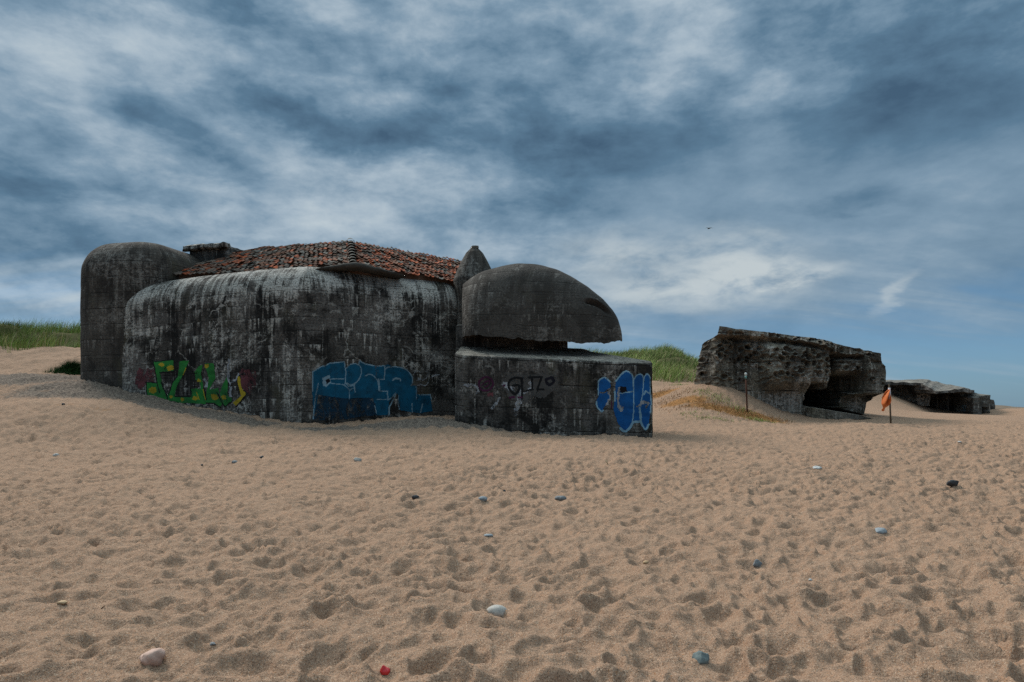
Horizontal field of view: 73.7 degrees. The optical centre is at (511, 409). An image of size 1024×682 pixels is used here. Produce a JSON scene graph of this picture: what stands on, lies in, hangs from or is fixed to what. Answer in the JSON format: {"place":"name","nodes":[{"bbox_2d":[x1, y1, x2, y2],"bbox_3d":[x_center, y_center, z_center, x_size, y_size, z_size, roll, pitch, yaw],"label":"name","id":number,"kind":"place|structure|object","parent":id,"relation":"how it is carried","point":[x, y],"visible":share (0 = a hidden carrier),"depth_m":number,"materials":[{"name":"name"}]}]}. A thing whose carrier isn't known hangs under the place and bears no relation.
{"place":"outdoors","nodes":[
{"label":"outdoors","id":0,"kind":"place"},
{"bbox_2d":[0,324,1023,681],"bbox_3d":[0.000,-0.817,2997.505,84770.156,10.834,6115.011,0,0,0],"label":"sand beach","id":1,"kind":"structure","parent":0,"point":[306,552],"depth_m":7.76,"materials":[{"name":"beige sand"}]},
{"bbox_2d":[0,317,79,352],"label":"dune grass","id":2,"kind":"structure","parent":1,"relation":"on","point":[43,340],"depth_m":38.97,"materials":[{"name":"green plant"}]},
{"bbox_2d":[43,359,80,374],"bbox_3d":[-19.407,-1.816,29.919,2.700,0.915,2.193,0,0,0],"label":"grass tuft","id":3,"kind":"object","parent":1,"relation":"on","point":[71,367],"visible":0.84,"depth_m":29.60,"materials":[{"name":"green plant"}]},
{"bbox_2d":[57,600,67,604],"bbox_3d":[-3.593,1.545,5.452,0.077,0.030,0.058,0,0,0],"label":"stone","id":4,"kind":"object","parent":1,"relation":"on","point":[62,602],"visible":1,"depth_m":5.44,"materials":[{"name":"beige stone"}]},
{"bbox_2d":[139,648,164,665],"bbox_3d":[-2.333,1.611,4.431,0.141,0.119,0.138,0,0,-38],"label":"stone","id":5,"kind":"object","parent":1,"relation":"on","point":[154,657],"visible":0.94,"depth_m":4.39,"materials":[{"name":"beige stone"}]},
{"bbox_2d":[80,238,652,437],"bbox_3d":[-5.803,-2.583,30.041,23.303,9.366,10.537,0,0,10],"label":"bunker","id":6,"kind":"object","parent":1,"relation":"on","point":[334,332],"visible":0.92,"depth_m":25.82,"materials":[{"name":"concrete"}]},
{"bbox_2d":[380,665,389,674],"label":"plastic litter","id":7,"kind":"object","parent":1,"relation":"on","point":[384,670],"visible":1,"depth_m":4.31,"materials":[{"name":"red plastic"}]},
{"bbox_2d":[478,496,486,500],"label":"stone","id":8,"kind":"object","parent":1,"relation":"on","point":[483,498],"visible":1,"depth_m":10.55,"materials":[{"name":"grey stone"}]},
{"bbox_2d":[487,605,506,616],"bbox_3d":[-0.122,1.619,5.456,0.172,0.111,0.134,0,0,0],"label":"stone","id":9,"kind":"object","parent":1,"relation":"on","point":[497,610],"visible":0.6,"depth_m":5.41,"materials":[{"name":"white stone"}]},
{"bbox_2d":[555,496,566,499],"bbox_3d":[0.778,1.432,10.956,0.186,0.091,0.130,0,0,24],"label":"stone","id":10,"kind":"object","parent":1,"relation":"on","point":[560,498],"visible":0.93,"depth_m":10.91,"materials":[{"name":"grey stone"}]},
{"bbox_2d":[575,342,699,382],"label":"dune grass","id":11,"kind":"structure","parent":1,"relation":"on","point":[659,372],"depth_m":52.45,"materials":[{"name":"green plant"}]},
{"bbox_2d":[692,651,708,663],"bbox_3d":[1.248,1.657,4.526,0.114,0.106,0.076,0,0,34],"label":"stone","id":12,"kind":"object","parent":1,"relation":"on","point":[700,657],"visible":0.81,"depth_m":4.51,"materials":[{"name":"stone"}]},
{"bbox_2d":[745,373,747,410],"bbox_3d":[11.512,-0.686,33.527,0.186,2.220,0.108,0,0,0],"label":"marker post","id":13,"kind":"object","parent":1,"relation":"on","point":[746,391],"visible":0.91,"depth_m":33.49,"materials":[{"name":"metal"}]},
{"bbox_2d":[753,559,761,566],"bbox_3d":[2.515,1.588,6.990,0.101,0.104,0.074,0,0,0],"label":"stone","id":14,"kind":"object","parent":1,"relation":"on","point":[757,563],"visible":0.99,"depth_m":6.96,"materials":[{"name":"grey stone"}]},
{"bbox_2d":[694,326,885,419],"bbox_3d":[16.445,-1.663,39.878,13.024,5.351,10.245,0,0,0],"label":"bunker","id":15,"kind":"object","parent":1,"relation":"on","point":[815,377],"visible":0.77,"depth_m":35.94,"materials":[{"name":"concrete"}]},
{"bbox_2d":[875,527,886,533],"bbox_3d":[4.587,1.523,8.513,0.170,0.088,0.157,0,0,0],"label":"stone","id":16,"kind":"object","parent":1,"relation":"on","point":[879,530],"visible":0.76,"depth_m":8.46,"materials":[{"name":"white stone"}]},
{"bbox_2d":[881,384,891,422],"bbox_3d":[16.635,-0.099,30.308,0.408,2.036,0.310,0,0,32],"label":"flag","id":17,"kind":"object","parent":1,"relation":"on","point":[886,400],"visible":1,"depth_m":30.29,"materials":[{"name":"orange fabric"}]},
{"bbox_2d":[883,379,994,414],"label":"bunker","id":18,"kind":"object","parent":1,"relation":"on","point":[933,394],"visible":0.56,"depth_m":74.74,"materials":[{"name":"concrete"}]},
{"bbox_2d":[946,480,958,486],"bbox_3d":[7.784,1.307,12.052,0.197,0.126,0.137,0,0,0],"label":"stone","id":19,"kind":"object","parent":1,"relation":"on","point":[950,483],"visible":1,"depth_m":12.00,"materials":[{"name":"grey stone"}]},
{"bbox_2d":[0,0,1023,406],"label":"sky","id":20,"kind":"structure","parent":0,"point":[854,169],"materials":[{"name":"blue"}]},
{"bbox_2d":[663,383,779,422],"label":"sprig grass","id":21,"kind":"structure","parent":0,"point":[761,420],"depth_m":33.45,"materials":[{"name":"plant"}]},
{"bbox_2d":[653,384,795,422],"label":"dry grass","id":22,"kind":"structure","parent":0,"point":[749,413],"depth_m":33.59,"materials":[{"name":"brown plant"}]},
{"bbox_2d":[995,405,1023,408],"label":"dune","id":23,"kind":"structure","parent":0,"point":[1000,407],"depth_m":156.31,"materials":[{"name":"beige sand"}]}
]}

